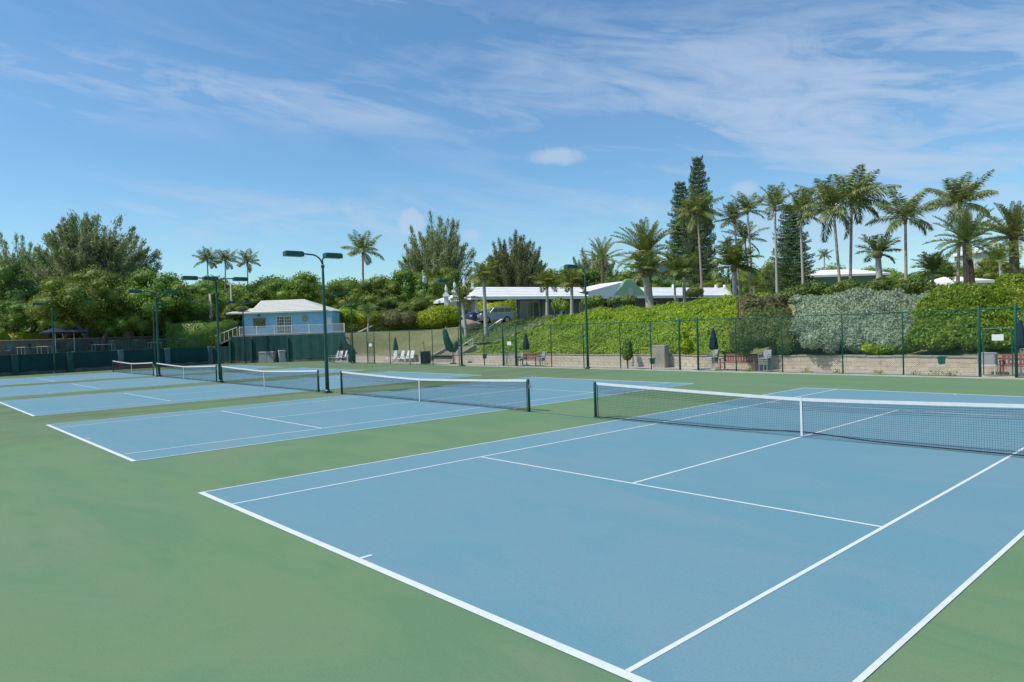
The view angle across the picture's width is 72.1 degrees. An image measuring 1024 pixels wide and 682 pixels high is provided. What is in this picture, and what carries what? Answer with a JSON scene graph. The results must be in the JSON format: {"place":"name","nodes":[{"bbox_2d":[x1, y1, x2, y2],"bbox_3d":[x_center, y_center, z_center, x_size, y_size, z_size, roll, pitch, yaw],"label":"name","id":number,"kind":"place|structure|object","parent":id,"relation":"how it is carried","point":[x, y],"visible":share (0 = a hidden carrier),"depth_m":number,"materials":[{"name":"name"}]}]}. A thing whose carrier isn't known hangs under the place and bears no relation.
{"place":"outdoors","nodes":[
{"label":"outdoors","id":0,"kind":"place"},
{"bbox_2d":[0,365,276,385],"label":"court floor","id":1,"kind":"structure","parent":0,"point":[31,380],"depth_m":58.38,"materials":[{"name":"paint"}]},
{"bbox_2d":[0,368,360,396],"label":"court floor","id":2,"kind":"structure","parent":0,"point":[56,388],"depth_m":46.98,"materials":[{"name":"paint"}]},
{"bbox_2d":[0,371,477,415],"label":"court floor","id":3,"kind":"structure","parent":0,"point":[61,404],"depth_m":36.03,"materials":[{"name":"paint"}]},
{"bbox_2d":[50,377,686,461],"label":"court floor","id":4,"kind":"structure","parent":0,"point":[132,435],"depth_m":24.26,"materials":[{"name":"paint"}]},
{"bbox_2d":[47,377,692,460],"bbox_3d":[-3.926,2.418,28.140,23.205,0.001,10.865,-3,1,-42],"label":"court line","id":5,"kind":"object","parent":4,"relation":"on","point":[104,448],"visible":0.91,"depth_m":22.54,"materials":[{"name":"paint"}]},
{"bbox_2d":[0,361,1023,681],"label":"court surround","id":6,"kind":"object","parent":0,"point":[120,569],"visible":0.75,"depth_m":8.24,"materials":[{"name":"paint"}]},
{"bbox_2d":[0,346,213,375],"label":"windscreen wall","id":7,"kind":"structure","parent":6,"relation":"on","point":[25,364],"depth_m":69.54,"materials":[{"name":"fabric"}]},
{"bbox_2d":[112,360,154,375],"bbox_3d":[-32.742,2.268,60.529,0.150,1.120,12.823,-3,1,-42],"label":"tennis net","id":8,"kind":"object","parent":6,"relation":"on","point":[131,364],"visible":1,"depth_m":60.10,"materials":[{"name":"fabric"}]},
{"bbox_2d":[127,290,177,375],"bbox_3d":[-27.767,-0.606,54.636,3.520,6.705,0.400,-3,1,-42],"label":"light pole","id":9,"kind":"object","parent":6,"relation":"on","point":[164,291],"visible":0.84,"depth_m":54.71,"materials":[{"name":"metal"}]},
{"bbox_2d":[156,363,217,381],"bbox_3d":[-23.113,2.137,49.549,0.150,1.120,12.954,-3,1,-42],"label":"tennis net","id":10,"kind":"object","parent":6,"relation":"on","point":[205,369],"visible":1,"depth_m":49.02,"materials":[{"name":"fabric"}]},
{"bbox_2d":[181,276,247,381],"bbox_3d":[-18.713,-0.736,44.691,4.070,6.705,0.400,-3,1,-42],"label":"light pole","id":11,"kind":"object","parent":6,"relation":"on","point":[214,279],"visible":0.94,"depth_m":44.65,"materials":[{"name":"metal"}]},
{"bbox_2d":[221,366,320,391],"bbox_3d":[-13.746,2.005,39.077,0.150,1.120,13.085,-3,1,-42],"label":"tennis net","id":12,"kind":"object","parent":6,"relation":"on","point":[264,375],"visible":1,"depth_m":38.23,"materials":[{"name":"fabric"}]},
{"bbox_2d":[213,333,345,363],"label":"windscreen wall","id":13,"kind":"structure","parent":6,"relation":"on","point":[303,347],"depth_m":76.16,"materials":[{"name":"fabric"}]},
{"bbox_2d":[283,250,342,392],"bbox_3d":[-9.283,-0.854,33.328,2.920,6.705,0.400,-3,1,-42],"label":"light pole","id":14,"kind":"object","parent":6,"relation":"on","point":[288,253],"visible":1,"depth_m":33.57,"materials":[{"name":"metal"}]},
{"bbox_2d":[340,371,532,411],"bbox_3d":[-3.648,1.859,28.028,0.150,1.120,12.889,-3,1,-42],"label":"tennis net","id":15,"kind":"object","parent":6,"relation":"on","point":[527,384],"visible":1,"depth_m":26.85,"materials":[{"name":"fabric"}]},
{"bbox_2d":[564,264,589,368],"bbox_3d":[4.235,-1.524,45.148,1.990,6.705,0.400,-3,1,-42],"label":"light pole","id":16,"kind":"object","parent":6,"relation":"on","point":[568,266],"visible":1,"depth_m":45.63,"materials":[{"name":"metal"}]},
{"bbox_2d":[322,304,1023,377],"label":"chain link fence","id":17,"kind":"object","parent":6,"relation":"on","point":[978,324],"visible":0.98,"depth_m":38.60,"materials":[{"name":"metal"}]},
{"bbox_2d":[982,328,1012,375],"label":"fence gate","id":18,"kind":"structure","parent":17,"relation":"attached to","point":[997,337],"depth_m":29.63,"materials":[{"name":"green metal"}]},
{"bbox_2d":[336,362,1023,379],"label":"kerb","id":19,"kind":"structure","parent":6,"relation":"on","point":[756,372],"depth_m":36.33,"materials":[{"name":"concrete"}]},
{"bbox_2d":[593,382,1023,455],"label":"tennis net","id":20,"kind":"object","parent":6,"relation":"on","point":[875,402],"visible":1,"depth_m":16.24,"materials":[{"name":"fabric"}]},
{"bbox_2d":[0,0,1023,286],"label":"sky","id":21,"kind":"structure","parent":0,"point":[269,128],"materials":[{"name":"blue"}]},
{"bbox_2d":[38,303,1023,356],"bbox_3d":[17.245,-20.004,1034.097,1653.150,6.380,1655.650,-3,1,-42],"label":"hillside","id":22,"kind":"structure","parent":0,"point":[455,335],"depth_m":73.27,"materials":[{"name":"plant"}]},
{"bbox_2d":[0,257,44,333],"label":"broadleaf tree","id":23,"kind":"object","parent":22,"relation":"on","point":[13,287],"visible":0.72,"depth_m":82.29,"materials":[{"name":"green plant"}]},
{"bbox_2d":[0,300,51,332],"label":"broadleaf tree","id":24,"kind":"object","parent":22,"relation":"on","point":[10,309],"visible":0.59,"depth_m":78.89,"materials":[{"name":"green plant"}]},
{"bbox_2d":[0,232,52,273],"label":"casuarina tree","id":25,"kind":"object","parent":22,"relation":"on","point":[23,248],"visible":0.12,"depth_m":101.31,"materials":[{"name":"green plant"}]},
{"bbox_2d":[0,330,52,340],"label":"clipped hedge","id":26,"kind":"object","parent":22,"relation":"on","point":[20,335],"visible":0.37,"depth_m":79.25,"materials":[{"name":"green plant"}]},
{"bbox_2d":[36,309,91,338],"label":"broadleaf tree","id":27,"kind":"object","parent":22,"relation":"on","point":[64,322],"visible":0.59,"depth_m":76.19,"materials":[{"name":"green plant"}]},
{"bbox_2d":[22,265,125,350],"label":"broadleaf tree","id":28,"kind":"object","parent":22,"relation":"on","point":[92,295],"visible":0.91,"depth_m":74.15,"materials":[{"name":"green plant"}]},
{"bbox_2d":[0,336,166,354],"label":"terrace wall","id":29,"kind":"structure","parent":22,"relation":"on","point":[85,342],"depth_m":75.42,"materials":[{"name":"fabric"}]},
{"bbox_2d":[20,210,162,337],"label":"casuarina tree","id":30,"kind":"object","parent":22,"relation":"on","point":[68,253],"visible":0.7,"depth_m":92.73,"materials":[{"name":"green plant"}]},
{"bbox_2d":[88,301,149,349],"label":"broadleaf tree","id":31,"kind":"object","parent":22,"relation":"on","point":[121,320],"visible":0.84,"depth_m":76.95,"materials":[{"name":"green plant"}]},
{"bbox_2d":[0,290,242,337],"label":"thicket","id":32,"kind":"object","parent":22,"relation":"on","point":[98,333],"visible":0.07,"depth_m":97.50,"materials":[{"name":"green plant"}]},
{"bbox_2d":[122,299,171,348],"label":"broadleaf tree","id":33,"kind":"object","parent":22,"relation":"on","point":[148,320],"visible":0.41,"depth_m":78.97,"materials":[{"name":"green plant"}]},
{"bbox_2d":[113,266,215,335],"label":"broadleaf tree","id":34,"kind":"object","parent":22,"relation":"on","point":[186,299],"visible":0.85,"depth_m":80.26,"materials":[{"name":"green plant"}]},
{"bbox_2d":[149,303,214,330],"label":"broadleaf tree","id":35,"kind":"object","parent":22,"relation":"on","point":[179,318],"visible":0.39,"depth_m":82.54,"materials":[{"name":"green plant"}]},
{"bbox_2d":[164,319,241,347],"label":"clipped hedge","id":36,"kind":"object","parent":22,"relation":"on","point":[205,332],"visible":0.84,"depth_m":79.92,"materials":[{"name":"green plant"}]},
{"bbox_2d":[175,280,232,318],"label":"broadleaf tree","id":37,"kind":"object","parent":22,"relation":"on","point":[207,289],"visible":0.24,"depth_m":91.18,"materials":[{"name":"green plant"}]},
{"bbox_2d":[192,246,222,284],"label":"coconut palm","id":38,"kind":"object","parent":22,"relation":"on","point":[206,257],"visible":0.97,"depth_m":103.74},
{"bbox_2d":[231,248,260,288],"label":"coconut palm","id":39,"kind":"object","parent":22,"relation":"on","point":[245,256],"visible":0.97,"depth_m":109.56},
{"bbox_2d":[234,283,268,316],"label":"broadleaf tree","id":40,"kind":"object","parent":22,"relation":"on","point":[256,298],"visible":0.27,"depth_m":104.02,"materials":[{"name":"green plant"}]},
{"bbox_2d":[213,299,344,355],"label":"cottage","id":41,"kind":"structure","parent":22,"relation":"on","point":[283,317],"depth_m":81.48,"materials":[{"name":"blue"}]},
{"bbox_2d":[264,271,328,302],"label":"broadleaf tree","id":42,"kind":"object","parent":22,"relation":"on","point":[302,285],"visible":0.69,"depth_m":101.15,"materials":[{"name":"green plant"}]},
{"bbox_2d":[311,279,362,309],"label":"broadleaf tree","id":43,"kind":"object","parent":22,"relation":"on","point":[336,300],"visible":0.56,"depth_m":100.17,"materials":[{"name":"green plant"}]},
{"bbox_2d":[198,274,508,328],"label":"thicket","id":44,"kind":"object","parent":22,"relation":"on","point":[350,284],"visible":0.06,"depth_m":110.06,"materials":[{"name":"green plant"}]},
{"bbox_2d":[340,230,384,279],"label":"coconut palm","id":45,"kind":"object","parent":22,"relation":"on","point":[361,244],"visible":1,"depth_m":111.46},
{"bbox_2d":[349,274,400,308],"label":"broadleaf tree","id":46,"kind":"object","parent":22,"relation":"on","point":[376,289],"visible":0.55,"depth_m":102.23,"materials":[{"name":"green plant"}]},
{"bbox_2d":[339,308,425,331],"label":"clipped hedge","id":47,"kind":"object","parent":22,"relation":"on","point":[357,327],"visible":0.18,"depth_m":91.77,"materials":[{"name":"green plant"}]},
{"bbox_2d":[372,298,408,316],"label":"broadleaf tree","id":48,"kind":"object","parent":22,"relation":"on","point":[388,303],"visible":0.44,"depth_m":92.70,"materials":[{"name":"green plant"}]},
{"bbox_2d":[380,310,417,328],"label":"rust shrub","id":49,"kind":"object","parent":22,"relation":"on","point":[403,318],"visible":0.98,"depth_m":83.22,"materials":[{"name":"green plant"}]},
{"bbox_2d":[383,268,437,303],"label":"broadleaf tree","id":50,"kind":"object","parent":22,"relation":"on","point":[405,277],"visible":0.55,"depth_m":101.84,"materials":[{"name":"green plant"}]},
{"bbox_2d":[395,293,443,328],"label":"broadleaf tree","id":51,"kind":"object","parent":22,"relation":"on","point":[418,303],"visible":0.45,"depth_m":91.28,"materials":[{"name":"green plant"}]},
{"bbox_2d":[397,210,476,281],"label":"casuarina tree","id":52,"kind":"object","parent":22,"relation":"on","point":[440,251],"visible":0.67,"depth_m":110.19,"materials":[{"name":"green plant"}]},
{"bbox_2d":[410,263,464,328],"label":"broadleaf tree","id":53,"kind":"object","parent":22,"relation":"on","point":[444,272],"visible":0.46,"depth_m":103.36,"materials":[{"name":"green plant"}]},
{"bbox_2d":[415,304,461,328],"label":"round bush","id":54,"kind":"object","parent":22,"relation":"on","point":[438,317],"visible":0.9,"depth_m":83.11,"materials":[{"name":"green plant"}]},
{"bbox_2d":[431,339,476,362],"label":"stone steps","id":55,"kind":"structure","parent":22,"relation":"on","point":[447,356],"depth_m":62.71,"materials":[{"name":"stone"}]},
{"bbox_2d":[445,285,478,338],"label":"short palm","id":56,"kind":"object","parent":22,"relation":"on","point":[465,291],"visible":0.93,"depth_m":67.86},
{"bbox_2d":[463,257,504,336],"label":"short palm","id":57,"kind":"object","parent":22,"relation":"on","point":[484,270],"visible":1,"depth_m":65.83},
{"bbox_2d":[477,299,517,323],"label":"clipped hedge","id":58,"kind":"object","parent":22,"relation":"on","point":[509,303],"visible":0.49,"depth_m":78.45,"materials":[{"name":"green plant"}]},
{"bbox_2d":[453,313,565,351],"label":"ivy cover","id":59,"kind":"object","parent":22,"relation":"on","point":[527,323],"visible":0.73,"depth_m":65.45,"materials":[{"name":"green plant"}]},
{"bbox_2d":[481,229,547,286],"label":"casuarina tree","id":60,"kind":"object","parent":22,"relation":"on","point":[519,266],"visible":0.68,"depth_m":107.76,"materials":[{"name":"green plant"}]},
{"bbox_2d":[529,267,561,316],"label":"short palm","id":61,"kind":"object","parent":22,"relation":"on","point":[546,278],"visible":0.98,"depth_m":71.81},
{"bbox_2d":[555,269,589,314],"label":"short palm","id":62,"kind":"object","parent":22,"relation":"on","point":[572,279],"visible":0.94,"depth_m":69.80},
{"bbox_2d":[550,295,604,311],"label":"shrub","id":63,"kind":"object","parent":22,"relation":"on","point":[560,304],"visible":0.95,"depth_m":65.75,"materials":[{"name":"green plant"}]},
{"bbox_2d":[433,279,737,319],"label":"clubhouse","id":64,"kind":"structure","parent":22,"relation":"on","point":[530,301],"depth_m":93.46,"materials":[{"name":"white paint"}]},
{"bbox_2d":[520,300,539,319],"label":"door","id":65,"kind":"structure","parent":64,"relation":"in","point":[528,309],"depth_m":90.26,"materials":[{"name":"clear glass"}]},
{"bbox_2d":[555,268,615,286],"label":"broadleaf tree","id":66,"kind":"object","parent":22,"relation":"on","point":[592,275],"visible":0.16,"depth_m":124.42,"materials":[{"name":"green plant"}]},
{"bbox_2d":[572,247,618,281],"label":"casuarina tree","id":67,"kind":"object","parent":22,"relation":"on","point":[607,269],"visible":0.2,"depth_m":131.43,"materials":[{"name":"green plant"}]},
{"bbox_2d":[580,236,626,283],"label":"date palm","id":68,"kind":"object","parent":22,"relation":"on","point":[601,251],"visible":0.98,"depth_m":111.72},
{"bbox_2d":[459,292,772,355],"bbox_3d":[7.619,-1.115,56.635,13.214,4.379,49.000,-3,1,-42],"label":"ground cover","id":69,"kind":"object","parent":22,"relation":"on","point":[717,308],"visible":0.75,"depth_m":52.29,"materials":[{"name":"green plant"}]},
{"bbox_2d":[605,217,681,306],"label":"date palm","id":70,"kind":"object","parent":22,"relation":"on","point":[648,241],"visible":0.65,"depth_m":65.23,"materials":[{"name":"plant"}]},
{"bbox_2d":[622,250,668,307],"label":"short palm","id":71,"kind":"object","parent":22,"relation":"on","point":[645,265],"visible":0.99,"depth_m":61.65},
{"bbox_2d":[665,181,691,280],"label":"norfolk pine","id":72,"kind":"object","parent":22,"relation":"on","point":[675,236],"visible":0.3,"depth_m":131.48,"materials":[{"name":"green plant"}]},
{"bbox_2d":[660,251,705,302],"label":"short palm","id":73,"kind":"object","parent":22,"relation":"on","point":[683,267],"visible":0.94,"depth_m":63.76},
{"bbox_2d":[676,330,694,354],"bbox_3d":[10.047,0.117,41.193,1.075,1.518,1.350,-2,1,-21],"label":"yellow shrub","id":74,"kind":"object","parent":22,"relation":"on","point":[686,344],"visible":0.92,"depth_m":40.79,"materials":[{"name":"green plant"}]},
{"bbox_2d":[672,187,723,298],"bbox_3d":[16.564,-8.018,62.190,4.782,11.220,4.617,-3,1,-42],"label":"coconut palm","id":75,"kind":"object","parent":22,"relation":"on","point":[699,205],"visible":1,"depth_m":61.82,"materials":[{"name":"plant"}]},
{"bbox_2d":[680,154,724,285],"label":"norfolk pine","id":76,"kind":"object","parent":22,"relation":"on","point":[692,244],"visible":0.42,"depth_m":127.33,"materials":[{"name":"green plant"}]},
{"bbox_2d":[713,199,756,295],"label":"slender palm","id":77,"kind":"object","parent":22,"relation":"on","point":[733,213],"visible":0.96,"depth_m":59.82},
{"bbox_2d":[706,238,764,296],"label":"short palm","id":78,"kind":"object","parent":22,"relation":"on","point":[734,257],"visible":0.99,"depth_m":57.53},
{"bbox_2d":[720,221,770,292],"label":"slender palm","id":79,"kind":"object","parent":22,"relation":"on","point":[744,231],"visible":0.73,"depth_m":61.87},
{"bbox_2d":[729,191,766,292],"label":"slender palm","id":80,"kind":"object","parent":22,"relation":"on","point":[744,204],"visible":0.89,"depth_m":58.90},
{"bbox_2d":[727,305,797,355],"bbox_3d":[14.228,-0.664,40.079,4.404,3.078,3.698,-2,1,0],"label":"olive shrub","id":81,"kind":"object","parent":22,"relation":"on","point":[771,312],"visible":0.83,"depth_m":39.41,"materials":[{"name":"green plant"}]},
{"bbox_2d":[735,292,792,321],"bbox_3d":[16.556,-2.208,46.484,4.151,2.359,10.312,-1,1,24],"label":"rust shrub","id":82,"kind":"object","parent":22,"relation":"on","point":[745,301],"visible":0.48,"depth_m":43.38,"materials":[{"name":"green plant"}]},
{"bbox_2d":[747,259,785,292],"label":"broadleaf tree","id":83,"kind":"object","parent":22,"relation":"on","point":[765,270],"visible":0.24,"depth_m":90.87,"materials":[{"name":"green plant"}]},
{"bbox_2d":[753,182,796,293],"bbox_3d":[20.630,-7.546,55.142,3.705,9.577,3.544,-3,1,-42],"label":"slender palm","id":84,"kind":"object","parent":22,"relation":"on","point":[773,195],"visible":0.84,"depth_m":54.92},
{"bbox_2d":[764,205,817,293],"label":"norfolk pine","id":85,"kind":"object","parent":22,"relation":"on","point":[789,252],"visible":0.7,"depth_m":69.47,"materials":[{"name":"green plant"}]},
{"bbox_2d":[775,185,829,284],"bbox_3d":[22.330,-7.414,54.058,4.220,9.187,3.956,-2,1,20],"label":"slender palm","id":86,"kind":"object","parent":22,"relation":"on","point":[797,205],"visible":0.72,"depth_m":53.82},
{"bbox_2d":[794,174,877,281],"bbox_3d":[23.464,-7.505,52.260,4.908,9.532,6.050,-2,1,0],"label":"coconut palm","id":87,"kind":"object","parent":22,"relation":"on","point":[832,195],"visible":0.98,"depth_m":51.56,"materials":[{"name":"plant"}]},
{"bbox_2d":[788,287,929,354],"bbox_3d":[20.157,-1.308,39.816,8.416,3.880,9.180,-2,1,21],"label":"silver hedge","id":88,"kind":"object","parent":22,"relation":"on","point":[856,300],"visible":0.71,"depth_m":39.48,"materials":[{"name":"green plant"}]},
{"bbox_2d":[817,163,901,278],"bbox_3d":[26.177,-8.039,53.023,5.135,10.378,5.552,-2,1,-17],"label":"coconut palm","id":89,"kind":"object","parent":22,"relation":"on","point":[860,205],"visible":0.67,"depth_m":52.41,"materials":[{"name":"plant"}]},
{"bbox_2d":[780,276,939,300],"bbox_3d":[23.342,-3.515,47.545,9.750,1.580,1.771,-2,1,21],"label":"hedge row","id":90,"kind":"object","parent":22,"relation":"on","point":[917,285],"visible":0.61,"depth_m":47.07,"materials":[{"name":"green plant"}]},
{"bbox_2d":[854,233,900,280],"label":"short palm","id":91,"kind":"object","parent":22,"relation":"on","point":[877,253],"visible":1,"depth_m":47.77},
{"bbox_2d":[860,343,917,354],"bbox_3d":[19.347,0.406,36.012,3.047,0.762,0.882,-2,1,1],"label":"shrub","id":92,"kind":"object","parent":22,"relation":"on","point":[868,347],"visible":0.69,"depth_m":35.77,"materials":[{"name":"green plant"}]},
{"bbox_2d":[865,188,944,279],"bbox_3d":[28.259,-6.941,50.213,4.890,7.952,4.908,-3,1,-42],"label":"coconut palm","id":93,"kind":"object","parent":22,"relation":"on","point":[904,211],"visible":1,"depth_m":49.72,"materials":[{"name":"plant"}]},
{"bbox_2d":[908,251,960,282],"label":"dwarf palm","id":94,"kind":"object","parent":22,"relation":"on","point":[931,263],"visible":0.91,"depth_m":51.68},
{"bbox_2d":[922,169,998,282],"bbox_3d":[31.999,-7.473,49.943,4.619,8.854,4.987,-3,1,-42],"label":"coconut palm","id":95,"kind":"object","parent":22,"relation":"on","point":[957,194],"visible":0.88,"depth_m":49.58,"materials":[{"name":"plant"}]},
{"bbox_2d":[901,273,1023,352],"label":"shrub bank","id":96,"kind":"object","parent":22,"relation":"on","point":[1005,290],"visible":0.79,"depth_m":36.04,"materials":[{"name":"green plant"}]},
{"bbox_2d":[922,205,1012,283],"bbox_3d":[29.134,-5.736,45.016,4.972,5.834,4.758,-3,1,-42],"label":"date palm","id":97,"kind":"object","parent":22,"relation":"on","point":[965,226],"visible":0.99,"depth_m":44.73,"materials":[{"name":"plant"}]},
{"bbox_2d":[960,257,1023,279],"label":"broadleaf tree","id":98,"kind":"object","parent":22,"relation":"on","point":[992,273],"visible":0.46,"depth_m":71.31,"materials":[{"name":"green plant"}]},
{"bbox_2d":[971,200,1023,274],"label":"date palm","id":99,"kind":"object","parent":22,"relation":"on","point":[1014,225],"visible":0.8,"depth_m":46.74,"materials":[{"name":"plant"}]},
{"bbox_2d":[975,240,1023,276],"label":"dwarf palm","id":100,"kind":"object","parent":22,"relation":"on","point":[1000,254],"visible":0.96,"depth_m":42.80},
{"bbox_2d":[201,388,1023,681],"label":"court floor","id":101,"kind":"structure","parent":0,"point":[623,575],"depth_m":9.75,"materials":[{"name":"paint"}]},
{"bbox_2d":[198,388,1023,681],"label":"court line","id":102,"kind":"object","parent":101,"relation":"on","point":[627,674],"visible":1,"depth_m":7.61,"materials":[{"name":"paint"}]},
{"bbox_2d":[652,345,669,367],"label":"concrete block","id":103,"kind":"structure","parent":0,"point":[662,353],"depth_m":44.23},
{"bbox_2d":[333,360,1023,377],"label":"path","id":104,"kind":"structure","parent":0,"point":[817,371],"depth_m":41.41,"materials":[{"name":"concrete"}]},
{"bbox_2d":[346,354,420,361],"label":"stone wall","id":105,"kind":"structure","parent":104,"relation":"on","point":[376,358],"depth_m":69.25,"materials":[{"name":"stone"}]},
{"bbox_2d":[465,353,1023,373],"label":"stone wall","id":106,"kind":"structure","parent":104,"relation":"on","point":[827,362],"depth_m":37.96,"materials":[{"name":"stone"}]},
{"bbox_2d":[794,269,890,284],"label":"white roofed house","id":107,"kind":"structure","parent":0,"point":[831,276],"depth_m":76.40,"materials":[{"name":"paint"}]},
{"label":"driveway","id":108,"kind":"structure","parent":0,"visible":0},
{"bbox_2d":[477,307,513,323],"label":"parked van","id":109,"kind":"object","parent":108,"relation":"on","point":[506,314],"visible":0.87,"depth_m":71.24,"materials":[{"name":"silver metal"}]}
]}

